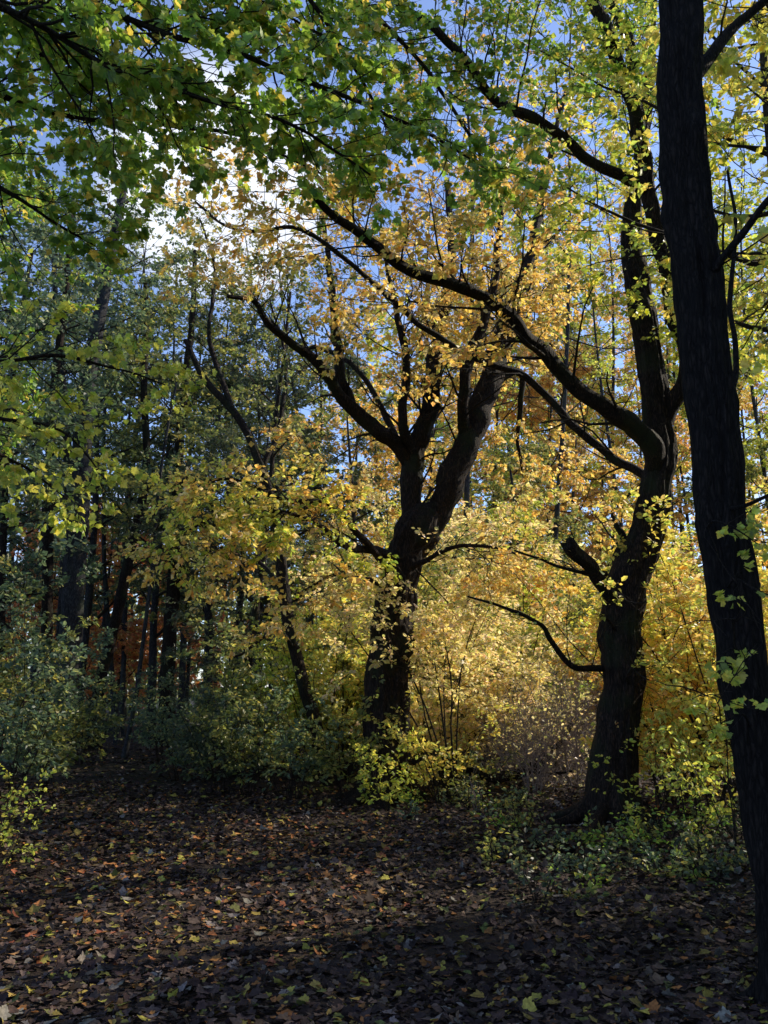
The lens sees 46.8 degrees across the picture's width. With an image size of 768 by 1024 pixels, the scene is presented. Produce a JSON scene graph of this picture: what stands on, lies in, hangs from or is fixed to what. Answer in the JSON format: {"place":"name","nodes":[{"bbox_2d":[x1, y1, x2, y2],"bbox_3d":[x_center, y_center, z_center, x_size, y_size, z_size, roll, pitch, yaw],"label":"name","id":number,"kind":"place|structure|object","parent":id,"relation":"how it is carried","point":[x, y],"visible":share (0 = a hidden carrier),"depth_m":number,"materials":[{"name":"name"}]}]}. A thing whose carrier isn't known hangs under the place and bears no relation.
{"place":"outdoors","nodes":[
{"label":"outdoors","id":0,"kind":"place"},
{"bbox_2d":[0,691,754,971],"bbox_3d":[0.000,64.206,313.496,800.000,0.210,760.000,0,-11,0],"label":"ground","id":1,"kind":"structure","parent":0,"point":[735,877],"depth_m":13.62,"materials":[{"name":"plant"}]},
{"bbox_2d":[0,763,63,871],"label":"bramble bush","id":2,"kind":"object","parent":1,"relation":"on","point":[6,833],"visible":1,"depth_m":7.85,"materials":[{"name":"green plant"}]},
{"bbox_2d":[0,226,81,752],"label":"slim tree","id":3,"kind":"object","parent":1,"relation":"on","point":[3,543],"visible":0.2,"depth_m":23.35,"materials":[{"name":"green plant"}]},
{"bbox_2d":[4,680,86,783],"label":"elder bush","id":4,"kind":"object","parent":1,"relation":"on","point":[58,734],"visible":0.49,"depth_m":14.20,"materials":[{"name":"green plant"}]},
{"bbox_2d":[0,621,93,799],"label":"elder bush","id":5,"kind":"object","parent":1,"relation":"on","point":[13,750],"visible":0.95,"depth_m":12.52,"materials":[{"name":"green plant"}]},
{"bbox_2d":[0,555,99,781],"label":"elder bush","id":6,"kind":"object","parent":1,"relation":"on","point":[3,692],"visible":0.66,"depth_m":15.08,"materials":[{"name":"green plant"}]},
{"bbox_2d":[0,589,116,773],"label":"elder bush","id":7,"kind":"object","parent":1,"relation":"on","point":[107,642],"visible":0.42,"depth_m":16.93,"materials":[{"name":"green plant"}]},
{"bbox_2d":[0,176,117,671],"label":"forest tree","id":8,"kind":"object","parent":1,"relation":"on","point":[50,410],"visible":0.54,"depth_m":17.82,"materials":[{"name":"green plant"}]},
{"bbox_2d":[0,222,117,614],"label":"forest tree","id":9,"kind":"object","parent":1,"relation":"on","point":[28,566],"visible":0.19,"depth_m":30.11,"materials":[{"name":"green plant"}]},
{"bbox_2d":[0,221,127,730],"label":"forest tree","id":10,"kind":"object","parent":1,"relation":"on","point":[35,536],"visible":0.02,"depth_m":34.20,"materials":[{"name":"green plant"}]},
{"bbox_2d":[0,0,140,457],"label":"forest tree","id":11,"kind":"object","parent":1,"relation":"on","point":[14,203],"visible":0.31,"depth_m":12.86,"materials":[{"name":"green plant"}]},
{"bbox_2d":[6,495,136,702],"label":"forest tree","id":12,"kind":"object","parent":1,"relation":"on","point":[89,691],"visible":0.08,"depth_m":37.99,"materials":[{"name":"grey plant"}]},
{"bbox_2d":[0,167,168,751],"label":"slim tree","id":13,"kind":"object","parent":1,"relation":"on","point":[47,601],"visible":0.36,"depth_m":23.05,"materials":[{"name":"green plant"}]},
{"bbox_2d":[0,222,173,713],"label":"slim tree","id":14,"kind":"object","parent":1,"relation":"on","point":[54,288],"visible":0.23,"depth_m":23.46,"materials":[{"name":"green plant"}]},
{"bbox_2d":[56,680,123,764],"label":"elder bush","id":15,"kind":"object","parent":1,"relation":"on","point":[113,718],"visible":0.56,"depth_m":17.82,"materials":[{"name":"green plant"}]},
{"bbox_2d":[0,104,197,756],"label":"ivy trunk tree","id":16,"kind":"object","parent":1,"relation":"on","point":[72,602],"visible":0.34,"depth_m":22.14,"materials":[{"name":"green plant"}]},
{"bbox_2d":[70,676,134,753],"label":"elder bush","id":17,"kind":"object","parent":1,"relation":"on","point":[114,697],"visible":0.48,"depth_m":21.54,"materials":[{"name":"green plant"}]},
{"bbox_2d":[0,231,211,737],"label":"forest tree","id":18,"kind":"object","parent":1,"relation":"on","point":[92,558],"visible":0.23,"depth_m":26.55,"materials":[{"name":"green plant"}]},
{"bbox_2d":[26,484,195,705],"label":"forest tree","id":19,"kind":"object","parent":1,"relation":"on","point":[136,635],"visible":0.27,"depth_m":31.12,"materials":[{"name":"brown plant"}]},
{"bbox_2d":[60,285,171,744],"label":"slim tree","id":20,"kind":"object","parent":1,"relation":"on","point":[107,614],"visible":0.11,"depth_m":27.20,"materials":[{"name":"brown plant"}]},
{"bbox_2d":[46,194,229,736],"bbox_3d":[-8.800,-2.079,32.247,7.371,20.195,7.000,5,-12,-22],"label":"forest tree","id":21,"kind":"object","parent":1,"relation":"on","point":[123,666],"visible":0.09,"depth_m":31.97,"materials":[{"name":"green plant"}]},
{"bbox_2d":[66,223,231,732],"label":"forest tree","id":22,"kind":"object","parent":1,"relation":"on","point":[139,607],"visible":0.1,"depth_m":33.56,"materials":[{"name":"green plant"}]},
{"bbox_2d":[82,250,217,748],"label":"slanting tree","id":23,"kind":"object","parent":1,"relation":"on","point":[120,597],"visible":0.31,"depth_m":24.31,"materials":[{"name":"green plant"}]},
{"bbox_2d":[103,344,226,758],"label":"sapling tree","id":24,"kind":"object","parent":1,"relation":"on","point":[125,750],"visible":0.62,"depth_m":20.99,"materials":[{"name":"green plant"}]},
{"bbox_2d":[125,665,211,763],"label":"leafy shrub","id":25,"kind":"object","parent":1,"relation":"on","point":[162,715],"visible":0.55,"depth_m":19.34,"materials":[{"name":"green plant"}]},
{"bbox_2d":[89,305,252,737],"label":"forest tree","id":26,"kind":"object","parent":1,"relation":"on","point":[156,595],"visible":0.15,"depth_m":29.88,"materials":[{"name":"green plant"}]},
{"bbox_2d":[127,691,237,780],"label":"leafy shrub","id":27,"kind":"object","parent":1,"relation":"on","point":[172,760],"visible":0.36,"depth_m":15.70,"materials":[{"name":"green plant"}]},
{"bbox_2d":[103,227,263,746],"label":"slim tree","id":28,"kind":"object","parent":1,"relation":"on","point":[169,634],"visible":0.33,"depth_m":26.14,"materials":[{"name":"green plant"}]},
{"bbox_2d":[142,543,250,721],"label":"forest tree","id":29,"kind":"object","parent":1,"relation":"on","point":[194,646],"visible":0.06,"depth_m":41.25,"materials":[{"name":"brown plant"}]},
{"bbox_2d":[163,615,271,778],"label":"leafy shrub","id":30,"kind":"object","parent":1,"relation":"on","point":[230,676],"visible":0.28,"depth_m":16.88,"materials":[{"name":"green plant"}]},
{"bbox_2d":[121,287,315,727],"bbox_3d":[-5.242,-0.195,27.598,6.621,14.549,5.918,0,-11,0],"label":"forest tree","id":31,"kind":"object","parent":1,"relation":"on","point":[208,615],"visible":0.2,"depth_m":27.61,"materials":[{"name":"green plant"}]},
{"bbox_2d":[164,672,279,790],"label":"leafy shrub","id":32,"kind":"object","parent":1,"relation":"on","point":[198,739],"visible":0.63,"depth_m":14.10,"materials":[{"name":"green plant"}]},
{"bbox_2d":[141,313,311,727],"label":"forest tree","id":33,"kind":"object","parent":1,"relation":"on","point":[254,366],"visible":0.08,"depth_m":33.22,"materials":[{"name":"green plant"}]},
{"bbox_2d":[102,385,375,760],"bbox_3d":[-3.346,1.245,20.857,6.413,9.226,5.323,0,-11,0],"label":"maple tree","id":34,"kind":"object","parent":1,"relation":"on","point":[182,613],"visible":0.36,"depth_m":21.05,"materials":[{"name":"green plant"}]},
{"bbox_2d":[141,183,346,787],"bbox_3d":[-2.597,-1.032,15.951,4.350,11.933,3.304,-6,-13,29],"label":"leaning tree","id":35,"kind":"object","parent":1,"relation":"on","point":[306,690],"visible":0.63,"depth_m":16.18,"materials":[{"name":"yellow plant"}]},
{"bbox_2d":[175,184,330,689],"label":"forest tree","id":36,"kind":"object","parent":1,"relation":"on","point":[222,332],"visible":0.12,"depth_m":35.84,"materials":[{"name":"green plant"}]},
{"bbox_2d":[183,640,327,796],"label":"leafy shrub","id":37,"kind":"object","parent":1,"relation":"on","point":[233,746],"visible":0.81,"depth_m":13.54,"materials":[{"name":"green plant"}]},
{"bbox_2d":[170,247,354,769],"bbox_3d":[-2.723,-0.107,18.853,4.144,11.110,3.626,0,-11,0],"label":"curved tree","id":38,"kind":"object","parent":1,"relation":"on","point":[272,465],"visible":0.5,"depth_m":19.16,"materials":[{"name":"green plant"}]},
{"bbox_2d":[220,673,346,799],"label":"leafy shrub","id":39,"kind":"object","parent":1,"relation":"on","point":[288,745],"visible":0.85,"depth_m":13.19,"materials":[{"name":"green plant"}]},
{"bbox_2d":[179,293,388,740],"bbox_3d":[-3.009,0.285,26.724,6.578,13.254,5.853,4,-12,-19],"label":"forest tree","id":40,"kind":"object","parent":1,"relation":"on","point":[247,380],"visible":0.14,"depth_m":26.23,"materials":[{"name":"green plant"}]},
{"bbox_2d":[0,0,569,539],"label":"overhanging maple","id":41,"kind":"object","parent":1,"relation":"on","point":[50,42],"visible":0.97,"depth_m":7.43,"materials":[{"name":"green plant"}]},
{"bbox_2d":[199,169,371,646],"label":"forest tree","id":42,"kind":"object","parent":1,"relation":"on","point":[293,283],"visible":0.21,"depth_m":33.94,"materials":[{"name":"yellow plant"}]},
{"bbox_2d":[226,562,365,775],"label":"hazel shrub","id":43,"kind":"object","parent":1,"relation":"on","point":[267,671],"visible":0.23,"depth_m":16.89,"materials":[{"name":"yellow plant"}]},
{"bbox_2d":[223,308,399,732],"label":"forest tree","id":44,"kind":"object","parent":1,"relation":"on","point":[354,384],"visible":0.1,"depth_m":31.52,"materials":[{"name":"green plant"}]},
{"bbox_2d":[232,569,419,778],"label":"hazel shrub","id":45,"kind":"object","parent":1,"relation":"on","point":[348,687],"visible":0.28,"depth_m":15.52,"materials":[{"name":"yellow plant"}]},
{"bbox_2d":[259,363,443,744],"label":"forest tree","id":46,"kind":"object","parent":1,"relation":"on","point":[345,431],"visible":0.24,"depth_m":24.91,"materials":[{"name":"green plant"}]},
{"bbox_2d":[106,40,600,808],"bbox_3d":[0.433,-2.689,14.289,5.693,14.502,8.495,-4,-12,21],"label":"old tree","id":47,"kind":"object","parent":1,"relation":"on","point":[418,534],"visible":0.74,"depth_m":13.20,"materials":[{"name":"yellow plant"}]},
{"bbox_2d":[266,560,445,779],"bbox_3d":[-0.480,2.878,16.447,3.328,4.104,2.835,0,-11,0],"label":"hazel shrub","id":48,"kind":"object","parent":1,"relation":"on","point":[422,579],"visible":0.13,"depth_m":15.95,"materials":[{"name":"yellow plant"}]},
{"bbox_2d":[300,289,419,602],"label":"forest tree","id":49,"kind":"object","parent":1,"relation":"on","point":[335,405],"visible":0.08,"depth_m":50.69,"materials":[{"name":"yellow plant"}]},
{"bbox_2d":[299,674,428,799],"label":"leafy shrub","id":50,"kind":"object","parent":1,"relation":"on","point":[329,768],"visible":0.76,"depth_m":13.00,"materials":[{"name":"green plant"}]},
{"bbox_2d":[346,732,418,810],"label":"leafy shrub","id":51,"kind":"object","parent":1,"relation":"on","point":[380,788],"visible":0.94,"depth_m":12.16,"materials":[{"name":"green plant"}]},
{"bbox_2d":[0,716,767,1023],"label":"fallen leaves","id":52,"kind":"object","parent":1,"relation":"on","point":[567,1000],"depth_m":6.26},
{"bbox_2d":[7,475,767,719],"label":"woods","id":53,"kind":"object","parent":1,"relation":"on","point":[128,700],"visible":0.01,"depth_m":50.05,"materials":[{"name":"grey plant"}]},
{"bbox_2d":[340,258,481,573],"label":"forest tree","id":54,"kind":"object","parent":1,"relation":"on","point":[388,394],"visible":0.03,"depth_m":46.77,"materials":[{"name":"yellow plant"}]},
{"bbox_2d":[288,555,542,797],"bbox_3d":[0.425,2.367,13.018,3.769,3.753,2.312,-8,-14,33],"label":"hazel shrub","id":55,"kind":"object","parent":1,"relation":"on","point":[422,638],"visible":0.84,"depth_m":12.88,"materials":[{"name":"yellow plant"}]},
{"bbox_2d":[320,98,510,563],"bbox_3d":[1.365,-3.940,31.388,7.443,23.375,7.432,0,-11,0],"label":"forest tree","id":56,"kind":"object","parent":1,"relation":"on","point":[441,202],"visible":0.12,"depth_m":32.01,"materials":[{"name":"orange plant"}]},
{"bbox_2d":[294,461,547,754],"bbox_3d":[0.926,2.242,20.932,6.492,6.859,5.096,-10,-15,41],"label":"hazel shrub","id":57,"kind":"object","parent":1,"relation":"on","point":[449,526],"visible":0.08,"depth_m":20.76,"materials":[{"name":"yellow plant"}]},
{"bbox_2d":[336,372,505,611],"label":"forest tree","id":58,"kind":"object","parent":1,"relation":"on","point":[481,455],"visible":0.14,"depth_m":27.29,"materials":[{"name":"yellow plant"}]},
{"bbox_2d":[362,688,516,804],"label":"leafy shrub","id":59,"kind":"object","parent":1,"relation":"on","point":[424,758],"visible":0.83,"depth_m":12.77,"materials":[{"name":"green plant"}]},
{"bbox_2d":[153,0,739,831],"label":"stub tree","id":60,"kind":"object","parent":1,"relation":"on","point":[619,620],"visible":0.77,"depth_m":10.66,"materials":[{"name":"yellow plant"}]},
{"bbox_2d":[316,559,579,783],"bbox_3d":[1.235,2.900,16.782,4.734,4.167,3.643,-5,-12,24],"label":"hazel shrub","id":61,"kind":"object","parent":1,"relation":"on","point":[523,628],"visible":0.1,"depth_m":16.38,"materials":[{"name":"yellow plant"}]},
{"bbox_2d":[286,490,611,765],"bbox_3d":[1.732,2.188,17.345,7.060,5.722,4.139,-4,-12,19],"label":"hazel shrub","id":62,"kind":"object","parent":1,"relation":"on","point":[458,552],"visible":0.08,"depth_m":17.16,"materials":[{"name":"yellow plant"}]},
{"bbox_2d":[350,586,570,785],"bbox_3d":[1.354,2.847,15.134,3.847,3.589,3.705,0,-11,0],"label":"hazel shrub","id":63,"kind":"object","parent":1,"relation":"on","point":[435,710],"visible":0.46,"depth_m":14.52,"materials":[{"name":"yellow plant"}]},
{"bbox_2d":[347,0,582,743],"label":"forest tree","id":64,"kind":"object","parent":1,"relation":"on","point":[467,489],"visible":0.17,"depth_m":24.69,"materials":[{"name":"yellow plant"}]},
{"bbox_2d":[387,257,570,608],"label":"forest tree","id":65,"kind":"object","parent":1,"relation":"on","point":[496,413],"visible":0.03,"depth_m":38.95,"materials":[{"name":"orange plant"}]},
{"bbox_2d":[437,722,529,791],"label":"leafy shrub","id":66,"kind":"object","parent":1,"relation":"on","point":[478,763],"visible":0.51,"depth_m":13.40,"materials":[{"name":"green plant"}]},
{"bbox_2d":[378,488,601,760],"bbox_3d":[2.288,2.372,20.121,5.071,6.353,5.260,0,-11,0],"label":"hazel shrub","id":67,"kind":"object","parent":1,"relation":"on","point":[522,599],"visible":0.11,"depth_m":19.52,"materials":[{"name":"yellow plant"}]},
{"bbox_2d":[427,403,555,601],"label":"forest tree","id":68,"kind":"object","parent":1,"relation":"on","point":[507,475],"visible":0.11,"depth_m":34.04,"materials":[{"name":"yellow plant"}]},
{"bbox_2d":[427,641,583,784],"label":"bare bush","id":69,"kind":"object","parent":1,"relation":"on","point":[505,737],"visible":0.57,"depth_m":14.11,"materials":[{"name":"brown plant"}]},
{"bbox_2d":[423,423,597,636],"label":"forest tree","id":70,"kind":"object","parent":1,"relation":"on","point":[508,460],"visible":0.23,"depth_m":24.98,"materials":[{"name":"yellow plant"}]},
{"bbox_2d":[439,505,611,740],"bbox_3d":[4.237,3.121,24.331,5.834,6.520,5.681,0,-11,0],"label":"hazel shrub","id":71,"kind":"object","parent":1,"relation":"on","point":[533,582],"visible":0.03,"depth_m":23.43,"materials":[{"name":"yellow plant"}]},
{"bbox_2d":[467,660,587,793],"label":"bare bush","id":72,"kind":"object","parent":1,"relation":"on","point":[546,752],"visible":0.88,"depth_m":13.18,"materials":[{"name":"brown plant"}]},
{"bbox_2d":[470,616,600,782],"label":"bare bush","id":73,"kind":"object","parent":1,"relation":"on","point":[580,720],"visible":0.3,"depth_m":14.49,"materials":[{"name":"plant"}]},
{"bbox_2d":[506,813,582,905],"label":"verge plant","id":74,"kind":"object","parent":1,"relation":"on","point":[521,877],"visible":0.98,"depth_m":6.75,"materials":[{"name":"green plant"}]},
{"bbox_2d":[471,299,618,606],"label":"forest tree","id":75,"kind":"object","parent":1,"relation":"on","point":[547,383],"visible":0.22,"depth_m":37.91,"materials":[{"name":"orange plant"}]},
{"bbox_2d":[490,122,628,643],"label":"forest tree","id":76,"kind":"object","parent":1,"relation":"on","point":[592,339],"visible":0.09,"depth_m":43.66,"materials":[{"name":"yellow plant"}]},
{"bbox_2d":[465,0,658,743],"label":"forest tree","id":77,"kind":"object","parent":1,"relation":"on","point":[562,428],"visible":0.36,"depth_m":26.56,"materials":[{"name":"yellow plant"}]},
{"bbox_2d":[490,398,638,737],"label":"forest tree","id":78,"kind":"object","parent":1,"relation":"on","point":[587,502],"visible":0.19,"depth_m":29.18,"materials":[{"name":"yellow plant"}]},
{"bbox_2d":[490,649,647,787],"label":"bare bush","id":79,"kind":"object","parent":1,"relation":"on","point":[576,743],"visible":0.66,"depth_m":13.60,"materials":[{"name":"yellow plant"}]},
{"bbox_2d":[516,529,675,751],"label":"hazel shrub","id":80,"kind":"object","parent":1,"relation":"on","point":[584,649],"visible":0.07,"depth_m":20.16,"materials":[{"name":"yellow plant"}]},
{"bbox_2d":[525,128,675,589],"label":"forest tree","id":81,"kind":"object","parent":1,"relation":"on","point":[615,301],"visible":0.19,"depth_m":40.92,"materials":[{"name":"yellow plant"}]},
{"bbox_2d":[513,134,688,526],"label":"forest tree","id":82,"kind":"object","parent":1,"relation":"on","point":[626,369],"visible":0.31,"depth_m":36.13,"materials":[{"name":"yellow plant"}]},
{"bbox_2d":[474,0,767,387],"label":"forest tree","id":83,"kind":"object","parent":1,"relation":"on","point":[592,33],"visible":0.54,"depth_m":10.55,"materials":[{"name":"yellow plant"}]},
{"bbox_2d":[489,505,767,811],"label":"hazel shrub","id":84,"kind":"object","parent":1,"relation":"on","point":[548,611],"visible":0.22,"depth_m":11.22,"materials":[{"name":"yellow plant"}]},
{"bbox_2d":[579,236,694,576],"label":"forest tree","id":85,"kind":"object","parent":1,"relation":"on","point":[629,354],"visible":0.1,"depth_m":52.05,"materials":[{"name":"yellow plant"}]},
{"bbox_2d":[571,390,703,615],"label":"forest tree","id":86,"kind":"object","parent":1,"relation":"on","point":[682,424],"visible":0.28,"depth_m":36.52,"materials":[{"name":"yellow plant"}]},
{"bbox_2d":[580,725,695,832],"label":"maple sapling","id":87,"kind":"object","parent":1,"relation":"on","point":[635,774],"visible":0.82,"depth_m":9.87,"materials":[{"name":"green plant"}]},
{"bbox_2d":[544,483,767,824],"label":"hazel shrub","id":88,"kind":"object","parent":1,"relation":"on","point":[706,701],"visible":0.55,"depth_m":10.59,"materials":[{"name":"yellow plant"}]},
{"bbox_2d":[563,0,767,362],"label":"forest tree","id":89,"kind":"object","parent":1,"relation":"on","point":[734,87],"visible":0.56,"depth_m":9.00,"materials":[{"name":"yellow plant"}]},
{"bbox_2d":[568,497,767,798],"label":"hazel shrub","id":90,"kind":"object","parent":1,"relation":"on","point":[593,677],"visible":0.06,"depth_m":12.97,"materials":[{"name":"yellow plant"}]},
{"bbox_2d":[570,570,767,805],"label":"hazel shrub","id":91,"kind":"object","parent":1,"relation":"on","point":[648,691],"visible":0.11,"depth_m":11.68,"materials":[{"name":"yellow plant"}]},
{"bbox_2d":[597,167,742,559],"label":"forest tree","id":92,"kind":"object","parent":1,"relation":"on","point":[664,355],"visible":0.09,"depth_m":40.93,"materials":[{"name":"yellow plant"}]},
{"bbox_2d":[622,734,732,839],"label":"maple sapling","id":93,"kind":"object","parent":1,"relation":"on","point":[654,769],"visible":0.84,"depth_m":9.24,"materials":[{"name":"green plant"}]},
{"bbox_2d":[625,407,748,717],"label":"forest tree","id":94,"kind":"object","parent":1,"relation":"on","point":[681,471],"visible":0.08,"depth_m":38.72,"materials":[{"name":"yellow plant"}]},
{"bbox_2d":[626,140,760,612],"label":"forest tree","id":95,"kind":"object","parent":1,"relation":"on","point":[675,371],"visible":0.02,"depth_m":45.41,"materials":[{"name":"yellow plant"}]},
{"bbox_2d":[651,701,741,859],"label":"maple sapling","id":96,"kind":"object","parent":1,"relation":"on","point":[707,765],"visible":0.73,"depth_m":8.22,"materials":[{"name":"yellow plant"}]},
{"bbox_2d":[655,712,737,844],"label":"maple sapling","id":97,"kind":"object","parent":1,"relation":"on","point":[704,773],"visible":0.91,"depth_m":8.66,"materials":[{"name":"green plant"}]},
{"bbox_2d":[627,0,767,1003],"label":"foreground tree","id":98,"kind":"object","parent":1,"relation":"on","point":[726,530],"visible":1,"depth_m":5.07,"materials":[{"name":"black plant"}]},
{"bbox_2d":[672,815,738,877],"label":"verge plant","id":99,"kind":"object","parent":1,"relation":"on","point":[684,835],"visible":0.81,"depth_m":7.74,"materials":[{"name":"green plant"}]},
{"bbox_2d":[659,151,767,628],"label":"forest tree","id":100,"kind":"object","parent":1,"relation":"on","point":[754,474],"visible":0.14,"depth_m":40.45,"materials":[{"name":"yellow plant"}]},
{"bbox_2d":[667,135,767,562],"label":"forest tree","id":101,"kind":"object","parent":1,"relation":"on","point":[756,393],"visible":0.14,"depth_m":40.15,"materials":[{"name":"yellow plant"}]},
{"bbox_2d":[0,728,764,1023],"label":"path","id":102,"kind":"structure","parent":0,"point":[458,920],"depth_m":6.12,"materials":[{"name":"soil"}]},
{"bbox_2d":[0,0,767,690],"label":"sky","id":103,"kind":"structure","parent":0,"point":[553,27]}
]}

